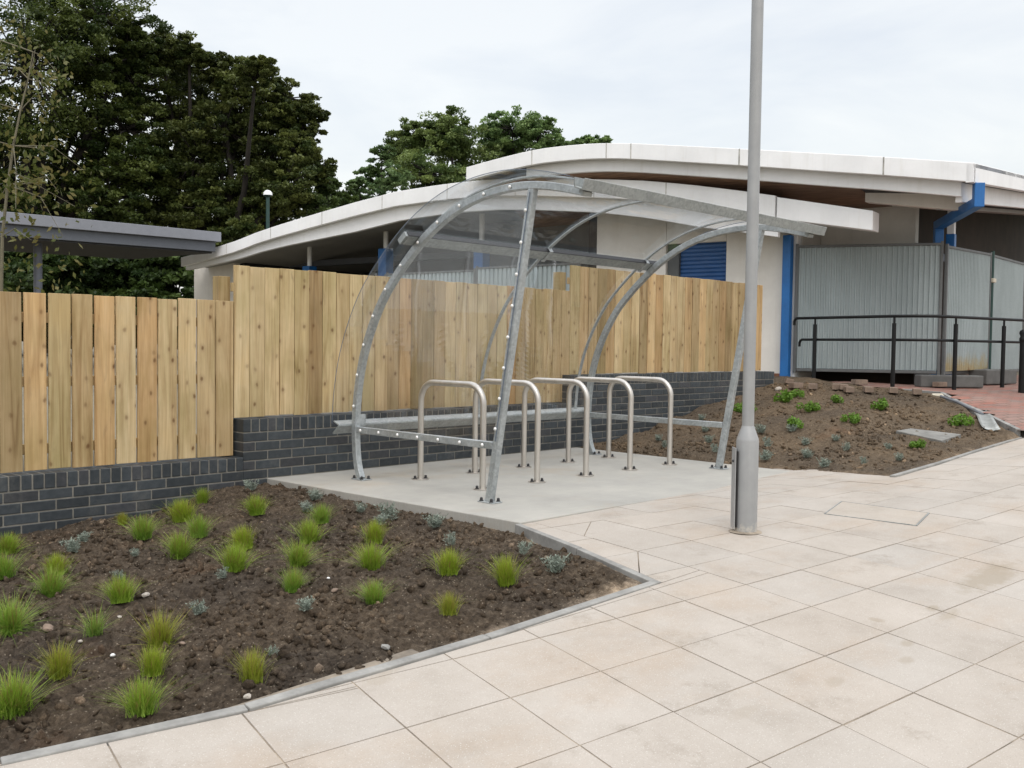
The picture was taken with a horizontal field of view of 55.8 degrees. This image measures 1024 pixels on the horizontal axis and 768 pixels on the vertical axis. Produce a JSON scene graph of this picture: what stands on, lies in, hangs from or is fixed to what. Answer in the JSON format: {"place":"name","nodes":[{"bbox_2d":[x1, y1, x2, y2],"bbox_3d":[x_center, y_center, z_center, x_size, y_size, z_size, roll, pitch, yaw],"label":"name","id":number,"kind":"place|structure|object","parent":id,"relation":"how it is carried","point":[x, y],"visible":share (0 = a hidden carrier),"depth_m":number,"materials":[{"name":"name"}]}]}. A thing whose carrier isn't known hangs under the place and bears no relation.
{"place":"outdoors","nodes":[
{"label":"outdoors","id":0,"kind":"place"},
{"bbox_2d":[0,482,641,756],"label":"soil bed","id":1,"kind":"object","parent":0,"point":[75,720],"visible":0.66,"depth_m":4.38,"materials":[{"name":"soil"}]},
{"bbox_2d":[0,531,28,554],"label":"grass tuft","id":2,"kind":"object","parent":1,"relation":"on","point":[8,546],"visible":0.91,"depth_m":5.70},
{"bbox_2d":[0,546,45,579],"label":"grass tuft","id":3,"kind":"object","parent":1,"relation":"on","point":[5,569],"visible":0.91,"depth_m":5.04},
{"bbox_2d":[0,582,52,643],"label":"grass tuft","id":4,"kind":"object","parent":1,"relation":"on","point":[11,623],"visible":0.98,"depth_m":4.03,"materials":[{"name":"plant"}]},
{"bbox_2d":[0,664,90,719],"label":"grass tuft","id":5,"kind":"object","parent":1,"relation":"on","point":[12,702],"visible":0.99,"depth_m":3.18,"materials":[{"name":"plant"}]},
{"bbox_2d":[10,561,83,597],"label":"grass tuft","id":6,"kind":"object","parent":1,"relation":"on","point":[50,585],"visible":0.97,"depth_m":4.64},
{"bbox_2d":[16,637,93,680],"bbox_3d":[-1.612,0.986,3.473,0.262,0.145,0.329,1,2,7],"label":"grass tuft","id":7,"kind":"object","parent":1,"relation":"on","point":[58,662],"visible":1,"depth_m":3.46,"materials":[{"name":"plant"}]},
{"bbox_2d":[38,550,81,575],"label":"grass tuft","id":8,"kind":"object","parent":1,"relation":"on","point":[61,566],"visible":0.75,"depth_m":4.97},
{"bbox_2d":[58,537,80,551],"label":"lavender plant","id":9,"kind":"object","parent":1,"relation":"on","point":[73,546],"visible":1,"depth_m":5.54,"materials":[{"name":"plant"}]},
{"bbox_2d":[76,531,92,541],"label":"lavender plant","id":10,"kind":"object","parent":1,"relation":"on","point":[83,538],"visible":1,"depth_m":5.79,"materials":[{"name":"plant"}]},
{"bbox_2d":[68,596,125,637],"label":"grass tuft","id":11,"kind":"object","parent":1,"relation":"on","point":[95,628],"visible":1,"depth_m":3.96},
{"bbox_2d":[71,571,152,603],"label":"grass tuft","id":12,"kind":"object","parent":1,"relation":"on","point":[122,592],"visible":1,"depth_m":4.39,"materials":[{"name":"plant"}]},
{"bbox_2d":[113,511,134,524],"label":"grass tuft","id":13,"kind":"object","parent":1,"relation":"on","point":[121,517],"visible":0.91,"depth_m":6.41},
{"bbox_2d":[62,670,203,717],"bbox_3d":[-1.202,1.018,3.124,0.394,0.147,0.406,1,2,5],"label":"grass tuft","id":14,"kind":"object","parent":1,"relation":"on","point":[142,700],"visible":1,"depth_m":3.16,"materials":[{"name":"plant"}]},
{"bbox_2d":[108,513,165,540],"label":"grass tuft","id":15,"kind":"object","parent":1,"relation":"on","point":[143,531],"visible":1,"depth_m":5.94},
{"bbox_2d":[120,641,176,676],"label":"grass tuft","id":16,"kind":"object","parent":1,"relation":"on","point":[152,661],"visible":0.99,"depth_m":3.49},
{"bbox_2d":[124,600,194,648],"bbox_3d":[-1.391,0.970,3.805,0.296,0.176,0.364,0,2,-12],"label":"grass tuft","id":17,"kind":"object","parent":1,"relation":"on","point":[160,633],"visible":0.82,"depth_m":3.82,"materials":[{"name":"plant"}]},
{"bbox_2d":[146,528,212,559],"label":"grass tuft","id":18,"kind":"object","parent":1,"relation":"on","point":[178,550],"visible":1,"depth_m":5.40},
{"bbox_2d":[153,495,211,522],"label":"grass tuft","id":19,"kind":"object","parent":1,"relation":"on","point":[181,511],"visible":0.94,"depth_m":6.41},
{"bbox_2d":[183,599,209,614],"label":"lavender plant","id":20,"kind":"object","parent":1,"relation":"on","point":[197,610],"visible":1,"depth_m":4.22,"materials":[{"name":"plant"}]},
{"bbox_2d":[173,513,227,537],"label":"grass tuft","id":21,"kind":"object","parent":1,"relation":"on","point":[199,526],"visible":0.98,"depth_m":5.88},
{"bbox_2d":[192,487,215,503],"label":"grass tuft","id":22,"kind":"object","parent":1,"relation":"on","point":[202,494],"visible":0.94,"depth_m":7.14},
{"bbox_2d":[197,539,273,572],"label":"grass tuft","id":23,"kind":"object","parent":1,"relation":"on","point":[234,562],"visible":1,"depth_m":5.01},
{"bbox_2d":[217,522,265,549],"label":"grass tuft","id":24,"kind":"object","parent":1,"relation":"on","point":[242,536],"visible":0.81,"depth_m":5.46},
{"bbox_2d":[209,646,284,683],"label":"grass tuft","id":25,"kind":"object","parent":1,"relation":"on","point":[253,671],"visible":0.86,"depth_m":3.44,"materials":[{"name":"plant"}]},
{"bbox_2d":[243,479,259,489],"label":"lavender plant","id":26,"kind":"object","parent":1,"relation":"on","point":[250,485],"visible":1,"depth_m":7.35,"materials":[{"name":"plant"}]},
{"bbox_2d":[240,491,270,515],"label":"grass tuft","id":27,"kind":"object","parent":1,"relation":"on","point":[256,508],"visible":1,"depth_m":6.43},
{"bbox_2d":[271,565,318,592],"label":"grass tuft","id":28,"kind":"object","parent":1,"relation":"on","point":[293,580],"visible":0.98,"depth_m":4.57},
{"bbox_2d":[295,596,315,610],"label":"lavender plant","id":29,"kind":"object","parent":1,"relation":"on","point":[306,604],"visible":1,"depth_m":4.21,"materials":[{"name":"plant"}]},
{"bbox_2d":[299,501,314,511],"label":"lavender plant","id":30,"kind":"object","parent":1,"relation":"on","point":[304,507],"visible":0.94,"depth_m":6.63,"materials":[{"name":"plant"}]},
{"bbox_2d":[275,515,338,544],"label":"grass tuft","id":31,"kind":"object","parent":1,"relation":"on","point":[310,531],"visible":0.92,"depth_m":5.70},
{"bbox_2d":[270,536,346,567],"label":"grass tuft","id":32,"kind":"object","parent":1,"relation":"on","point":[299,557],"visible":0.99,"depth_m":4.99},
{"bbox_2d":[306,488,323,499],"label":"lavender plant","id":33,"kind":"object","parent":1,"relation":"on","point":[316,496],"visible":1,"depth_m":7.00,"materials":[{"name":"plant"}]},
{"bbox_2d":[299,500,337,523],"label":"grass tuft","id":34,"kind":"object","parent":1,"relation":"on","point":[321,515],"visible":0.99,"depth_m":6.25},
{"bbox_2d":[325,539,405,570],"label":"grass tuft","id":35,"kind":"object","parent":1,"relation":"on","point":[371,560],"visible":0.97,"depth_m":4.95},
{"bbox_2d":[339,577,399,604],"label":"grass tuft","id":36,"kind":"object","parent":1,"relation":"on","point":[371,594],"visible":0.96,"depth_m":4.38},
{"bbox_2d":[355,519,393,544],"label":"grass tuft","id":37,"kind":"object","parent":1,"relation":"on","point":[375,533],"visible":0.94,"depth_m":5.60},
{"bbox_2d":[373,513,389,524],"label":"lavender plant","id":38,"kind":"object","parent":1,"relation":"on","point":[379,517],"visible":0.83,"depth_m":6.11,"materials":[{"name":"plant"}]},
{"bbox_2d":[373,501,400,520],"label":"lavender plant","id":39,"kind":"object","parent":1,"relation":"on","point":[389,510],"visible":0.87,"depth_m":6.27,"materials":[{"name":"plant"}]},
{"bbox_2d":[422,512,447,527],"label":"lavender plant","id":40,"kind":"object","parent":1,"relation":"on","point":[436,522],"visible":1,"depth_m":6.04,"materials":[{"name":"plant"}]},
{"bbox_2d":[416,545,470,576],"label":"grass tuft","id":41,"kind":"object","parent":1,"relation":"on","point":[448,564],"visible":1,"depth_m":4.80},
{"bbox_2d":[425,589,470,615],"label":"grass tuft","id":42,"kind":"object","parent":1,"relation":"on","point":[448,604],"visible":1,"depth_m":4.19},
{"bbox_2d":[443,531,455,544],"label":"lavender plant","id":43,"kind":"object","parent":1,"relation":"on","point":[452,537],"visible":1,"depth_m":5.47,"materials":[{"name":"plant"}]},
{"bbox_2d":[480,551,531,587],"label":"grass tuft","id":44,"kind":"object","parent":1,"relation":"on","point":[504,575],"visible":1,"depth_m":4.69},
{"bbox_2d":[517,539,534,554],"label":"lavender plant","id":45,"kind":"object","parent":1,"relation":"on","point":[521,548],"visible":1,"depth_m":5.27,"materials":[{"name":"plant"}]},
{"bbox_2d":[539,550,570,572],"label":"lavender plant","id":46,"kind":"object","parent":1,"relation":"on","point":[553,566],"visible":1,"depth_m":4.89,"materials":[{"name":"plant"}]},
{"bbox_2d":[0,430,1023,767],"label":"pavement","id":47,"kind":"structure","parent":0,"point":[778,576],"depth_m":3.71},
{"bbox_2d":[0,580,660,765],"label":"kerb","id":48,"kind":"structure","parent":47,"relation":"on","point":[210,715],"depth_m":3.35,"materials":[{"name":"concrete"}]},
{"bbox_2d":[515,524,654,582],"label":"kerb","id":49,"kind":"structure","parent":47,"relation":"on","point":[544,539],"depth_m":5.38,"materials":[{"name":"concrete"}]},
{"bbox_2d":[728,0,763,534],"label":"lamp post","id":50,"kind":"object","parent":47,"relation":"on","point":[744,482],"visible":0.95,"depth_m":5.67,"materials":[{"name":"metal"}]},
{"bbox_2d":[730,447,736,528],"bbox_3d":[1.313,0.616,5.740,0.006,0.480,0.090,1,2,0],"label":"access door","id":51,"kind":"structure","parent":50,"relation":"in","point":[733,476],"depth_m":5.73,"materials":[{"name":"paint"}]},
{"bbox_2d":[824,501,928,525],"bbox_3d":[2.339,0.838,6.210,0.710,0.064,0.481,3,3,45],"label":"inspection cover","id":52,"kind":"object","parent":47,"relation":"on","point":[873,512],"visible":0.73,"depth_m":6.17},
{"bbox_2d":[890,437,1021,476],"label":"kerb","id":53,"kind":"structure","parent":47,"relation":"on","point":[941,461],"depth_m":8.47,"materials":[{"name":"concrete"}]},
{"bbox_2d":[0,517,1023,767],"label":"pavement bedding","id":54,"kind":"object","parent":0,"point":[398,655],"visible":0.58,"depth_m":3.48,"materials":[{"name":"concrete"}]},
{"bbox_2d":[0,0,1023,336],"label":"sky","id":55,"kind":"structure","parent":0,"point":[942,80],"materials":[{"name":"white"}]},
{"bbox_2d":[22,341,1018,470],"bbox_3d":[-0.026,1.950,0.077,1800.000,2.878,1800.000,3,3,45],"label":"ground","id":56,"kind":"structure","parent":0,"point":[177,406],"depth_m":11.36,"materials":[{"name":"soil"}]},
{"bbox_2d":[3,251,30,340],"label":"shrub","id":57,"kind":"object","parent":56,"relation":"on","point":[8,253],"visible":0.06,"depth_m":30.65,"materials":[{"name":"green plant"}]},
{"bbox_2d":[3,252,94,348],"bbox_3d":[-14.911,-2.724,31.007,3.155,4.201,5.812,-1,3,-33],"label":"shrub","id":58,"kind":"object","parent":56,"relation":"on","point":[14,278],"visible":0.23,"depth_m":29.05,"materials":[{"name":"green plant"}]},
{"bbox_2d":[0,6,102,292],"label":"young tree","id":59,"kind":"object","parent":56,"relation":"on","point":[25,180],"visible":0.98,"depth_m":11.49,"materials":[{"name":"green plant"}]},
{"bbox_2d":[28,254,148,348],"bbox_3d":[-13.669,-2.633,30.879,4.593,4.078,3.812,3,3,45],"label":"shrub","id":60,"kind":"object","parent":56,"relation":"on","point":[93,268],"visible":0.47,"depth_m":29.45,"materials":[{"name":"green plant"}]},
{"bbox_2d":[0,0,188,353],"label":"broadleaf tree","id":61,"kind":"object","parent":56,"relation":"on","point":[125,71],"visible":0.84,"depth_m":35.39,"materials":[{"name":"green plant"}]},
{"bbox_2d":[0,211,220,292],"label":"walkway canopy","id":62,"kind":"object","parent":56,"relation":"on","point":[106,239],"visible":0.71,"depth_m":21.06,"materials":[{"name":"metal"}]},
{"bbox_2d":[87,258,161,339],"bbox_3d":[-12.265,-2.647,30.653,3.293,4.130,4.793,-1,3,-33],"label":"shrub","id":63,"kind":"object","parent":56,"relation":"on","point":[121,279],"visible":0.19,"depth_m":30.17,"materials":[{"name":"green plant"}]},
{"bbox_2d":[112,264,170,347],"bbox_3d":[-11.938,-2.255,31.003,1.804,3.341,3.736,0,3,-27],"label":"shrub","id":64,"kind":"object","parent":56,"relation":"on","point":[138,286],"visible":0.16,"depth_m":29.91,"materials":[{"name":"green plant"}]},
{"bbox_2d":[126,255,193,349],"bbox_3d":[-11.305,-2.780,30.420,3.619,4.453,4.004,1,2,9],"label":"shrub","id":65,"kind":"object","parent":56,"relation":"on","point":[172,273],"visible":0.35,"depth_m":30.06,"materials":[{"name":"green plant"}]},
{"bbox_2d":[76,26,337,246],"bbox_3d":[-11.453,-7.837,37.983,9.138,13.672,7.360,1,2,6],"label":"broadleaf tree","id":66,"kind":"object","parent":56,"relation":"on","point":[206,132],"visible":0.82,"depth_m":36.98,"materials":[{"name":"green plant"}]},
{"bbox_2d":[263,190,272,228],"bbox_3d":[-8.110,-3.599,32.106,0.305,5.626,0.310,3,3,45],"label":"lantern post","id":67,"kind":"object","parent":56,"relation":"on","point":[267,194],"visible":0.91,"depth_m":31.97,"materials":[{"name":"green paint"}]},
{"bbox_2d":[284,176,358,218],"bbox_3d":[-7.499,-4.967,39.863,2.734,7.865,6.014,1,2,3],"label":"broadleaf tree","id":68,"kind":"object","parent":56,"relation":"on","point":[329,197],"visible":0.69,"depth_m":39.24,"materials":[{"name":"green plant"}]},
{"bbox_2d":[344,144,415,200],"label":"broadleaf tree","id":69,"kind":"object","parent":56,"relation":"on","point":[381,184],"visible":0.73,"depth_m":44.00,"materials":[{"name":"green plant"}]},
{"bbox_2d":[0,371,773,536],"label":"brick wall","id":70,"kind":"structure","parent":56,"relation":"on","point":[265,448],"depth_m":7.96,"materials":[{"name":"brick"}]},
{"bbox_2d":[0,265,762,472],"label":"timber fence","id":71,"kind":"object","parent":70,"relation":"on","point":[269,341],"visible":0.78,"depth_m":8.05,"materials":[{"name":"wood"}]},
{"bbox_2d":[386,268,475,283],"bbox_3d":[-1.673,-1.268,19.570,2.396,2.050,0.050,2,3,37],"label":"hoarding panel","id":72,"kind":"object","parent":56,"relation":"on","point":[467,276],"visible":0.21,"depth_m":19.26,"materials":[{"name":"metal"}]},
{"bbox_2d":[378,105,504,189],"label":"broadleaf tree","id":73,"kind":"object","parent":56,"relation":"on","point":[441,140],"visible":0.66,"depth_m":44.92,"materials":[{"name":"green plant"}]},
{"bbox_2d":[470,104,571,161],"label":"broadleaf tree","id":74,"kind":"object","parent":56,"relation":"on","point":[529,129],"visible":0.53,"depth_m":47.29,"materials":[{"name":"green plant"}]},
{"bbox_2d":[475,263,580,290],"bbox_3d":[0.253,-1.226,18.139,2.396,2.050,0.050,2,3,37],"label":"hoarding panel","id":75,"kind":"object","parent":56,"relation":"on","point":[539,276],"visible":0.21,"depth_m":18.08,"materials":[{"name":"metal"}]},
{"bbox_2d":[567,134,612,145],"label":"broadleaf tree","id":76,"kind":"object","parent":56,"relation":"on","point":[589,139],"visible":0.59,"depth_m":51.64,"materials":[{"name":"green plant"}]},
{"bbox_2d":[181,143,1023,388],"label":"building","id":77,"kind":"structure","parent":56,"relation":"on","point":[851,199],"depth_m":16.54,"materials":[{"name":"paint"}]},
{"bbox_2d":[793,241,943,374],"bbox_3d":[5.577,-1.191,15.231,2.178,2.060,0.050,2,2,18],"label":"hoarding panel","id":78,"kind":"object","parent":77,"relation":"attached to","point":[870,279],"visible":0.91,"depth_m":15.22,"materials":[{"name":"metal"}]},
{"bbox_2d":[267,447,788,532],"bbox_3d":[0.310,0.873,8.214,2.780,0.200,3.810,3,3,45],"label":"concrete pad","id":79,"kind":"object","parent":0,"point":[448,486],"visible":0.56,"depth_m":7.60,"materials":[{"name":"concrete"}]},
{"bbox_2d":[412,380,486,490],"bbox_3d":[-0.479,0.379,7.588,0.871,0.814,0.140,3,3,45],"label":"bike stand","id":80,"kind":"object","parent":79,"relation":"on","point":[477,388],"visible":0.92,"depth_m":7.49,"materials":[{"name":"silver metal"}]},
{"bbox_2d":[467,378,545,482],"bbox_3d":[-0.054,0.367,8.018,0.871,0.814,0.140,3,3,45],"label":"bike stand","id":81,"kind":"object","parent":79,"relation":"on","point":[529,384],"visible":0.84,"depth_m":7.81,"materials":[{"name":"silver metal"}]},
{"bbox_2d":[516,377,593,476],"bbox_3d":[0.371,0.356,8.448,0.871,0.814,0.140,3,3,45],"label":"bike stand","id":82,"kind":"object","parent":79,"relation":"on","point":[584,389],"visible":0.98,"depth_m":8.32,"materials":[{"name":"silver metal"}]},
{"bbox_2d":[332,169,826,503],"bbox_3d":[0.599,-0.336,7.999,2.585,2.244,3.244,3,3,45],"label":"bike shelter","id":83,"kind":"object","parent":79,"relation":"on","point":[524,251],"visible":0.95,"depth_m":7.72,"materials":[{"name":"metal"}]},
{"bbox_2d":[561,376,637,470],"bbox_3d":[0.796,0.345,8.878,0.871,0.814,0.140,3,3,45],"label":"bike stand","id":84,"kind":"object","parent":79,"relation":"on","point":[625,384],"visible":0.92,"depth_m":8.74,"materials":[{"name":"silver metal"}]},
{"bbox_2d":[602,376,676,464],"bbox_3d":[1.221,0.333,9.309,0.871,0.814,0.140,3,3,45],"label":"bike stand","id":85,"kind":"object","parent":79,"relation":"on","point":[665,383],"visible":0.91,"depth_m":9.19,"materials":[{"name":"silver metal"}]},
{"bbox_2d":[581,376,1022,475],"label":"soil bed","id":86,"kind":"object","parent":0,"point":[820,443],"visible":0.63,"depth_m":10.34,"materials":[{"name":"soil"}]},
{"bbox_2d":[759,450,774,459],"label":"lavender plant","id":87,"kind":"object","parent":86,"relation":"on","point":[763,456],"visible":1,"depth_m":9.12,"materials":[{"name":"plant"}]},
{"bbox_2d":[773,389,792,402],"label":"bright shrub","id":88,"kind":"object","parent":86,"relation":"on","point":[787,396],"visible":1,"depth_m":11.89,"materials":[{"name":"green plant"}]},
{"bbox_2d":[787,415,803,427],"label":"bright shrub","id":89,"kind":"object","parent":86,"relation":"on","point":[792,420],"visible":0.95,"depth_m":10.26,"materials":[{"name":"green plant"}]},
{"bbox_2d":[790,389,804,397],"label":"bright shrub","id":90,"kind":"object","parent":86,"relation":"on","point":[796,393],"visible":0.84,"depth_m":12.07,"materials":[{"name":"green plant"}]},
{"bbox_2d":[799,447,813,457],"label":"lavender plant","id":91,"kind":"object","parent":86,"relation":"on","point":[805,452],"visible":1,"depth_m":9.09,"materials":[{"name":"plant"}]},
{"bbox_2d":[795,400,820,411],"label":"bright shrub","id":92,"kind":"object","parent":86,"relation":"on","point":[810,406],"visible":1,"depth_m":11.28,"materials":[{"name":"green plant"}]},
{"bbox_2d":[816,457,831,466],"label":"lavender plant","id":93,"kind":"object","parent":86,"relation":"on","point":[823,463],"visible":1,"depth_m":8.62,"materials":[{"name":"plant"}]},
{"bbox_2d":[830,393,843,402],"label":"bright shrub","id":94,"kind":"object","parent":86,"relation":"on","point":[836,398],"visible":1,"depth_m":11.77,"materials":[{"name":"green plant"}]},
{"bbox_2d":[840,412,861,423],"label":"bright shrub","id":95,"kind":"object","parent":86,"relation":"on","point":[854,418],"visible":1,"depth_m":10.24,"materials":[{"name":"green plant"}]},
{"bbox_2d":[851,379,867,384],"bbox_3d":[5.033,-0.029,14.018,0.215,0.070,0.102,0,2,-20],"label":"loose brick","id":96,"kind":"object","parent":86,"relation":"on","point":[859,382],"visible":1,"depth_m":13.98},
{"bbox_2d":[870,397,888,409],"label":"bright shrub","id":97,"kind":"object","parent":86,"relation":"on","point":[883,404],"visible":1,"depth_m":11.14,"materials":[{"name":"green plant"}]},
{"bbox_2d":[908,438,926,448],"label":"bright shrub","id":98,"kind":"object","parent":86,"relation":"on","point":[919,443],"visible":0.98,"depth_m":9.17,"materials":[{"name":"green plant"}]},
{"bbox_2d":[896,428,960,442],"bbox_3d":[4.196,0.532,9.843,0.576,0.098,0.618,3,3,45],"label":"cover plate","id":99,"kind":"object","parent":86,"relation":"on","point":[943,437],"visible":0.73,"depth_m":9.82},
{"bbox_2d":[947,412,974,425],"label":"bright shrub","id":100,"kind":"object","parent":86,"relation":"on","point":[957,419],"visible":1,"depth_m":10.46,"materials":[{"name":"green plant"}]},
{"bbox_2d":[904,389,1020,436],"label":"kerb","id":101,"kind":"structure","parent":86,"relation":"on","point":[1008,426],"depth_m":10.60,"materials":[{"name":"concrete"}]},
{"bbox_2d":[932,393,999,430],"bbox_3d":[5.309,0.309,11.151,0.360,0.286,2.415,1,2,10],"label":"spade","id":102,"kind":"object","parent":86,"relation":"on","point":[987,421],"visible":1,"depth_m":10.64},
{"bbox_2d":[835,375,1023,429],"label":"block path","id":103,"kind":"structure","parent":0,"point":[1006,403],"depth_m":12.42,"materials":[{"name":"brick"}]},
{"bbox_2d":[793,314,1023,389],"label":"handrail","id":104,"kind":"object","parent":103,"relation":"on","point":[955,340],"visible":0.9,"depth_m":14.09,"materials":[{"name":"metal"}]},
{"bbox_2d":[914,374,982,387],"bbox_3d":[6.457,-0.042,14.313,0.920,0.180,0.250,1,2,0],"label":"concrete block","id":105,"kind":"object","parent":103,"relation":"on","point":[969,381],"depth_m":14.19,"materials":[{"name":"concrete"}]},
{"bbox_2d":[988,251,995,368],"bbox_3d":[8.133,-1.125,16.440,0.100,2.250,0.140,3,3,45],"label":"gap post","id":106,"kind":"object","parent":103,"relation":"on","point":[993,280],"visible":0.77,"depth_m":16.40,"materials":[{"name":"metal"}]},
{"bbox_2d":[941,244,991,374],"bbox_3d":[7.399,-1.174,15.605,0.143,2.065,2.087,3,3,43],"label":"hoarding panel","id":107,"kind":"object","parent":106,"relation":"attached to","point":[967,280],"visible":0.8,"depth_m":15.47,"materials":[{"name":"metal"}]},
{"bbox_2d":[991,255,1023,371],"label":"hoarding panel","id":108,"kind":"object","parent":106,"relation":"attached to","point":[1008,297],"visible":0.69,"depth_m":17.32,"materials":[{"name":"metal"}]},
{"bbox_2d":[969,369,1016,384],"bbox_3d":[7.918,-0.121,15.933,1.100,0.240,0.300,-1,3,-40],"label":"concrete block","id":109,"kind":"object","parent":103,"relation":"on","point":[991,376],"depth_m":15.67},
{"bbox_2d":[1018,330,1023,392],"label":"bollard","id":110,"kind":"object","parent":103,"relation":"on","point":[1021,370],"visible":0.87,"depth_m":13.62,"materials":[{"name":"metal"}]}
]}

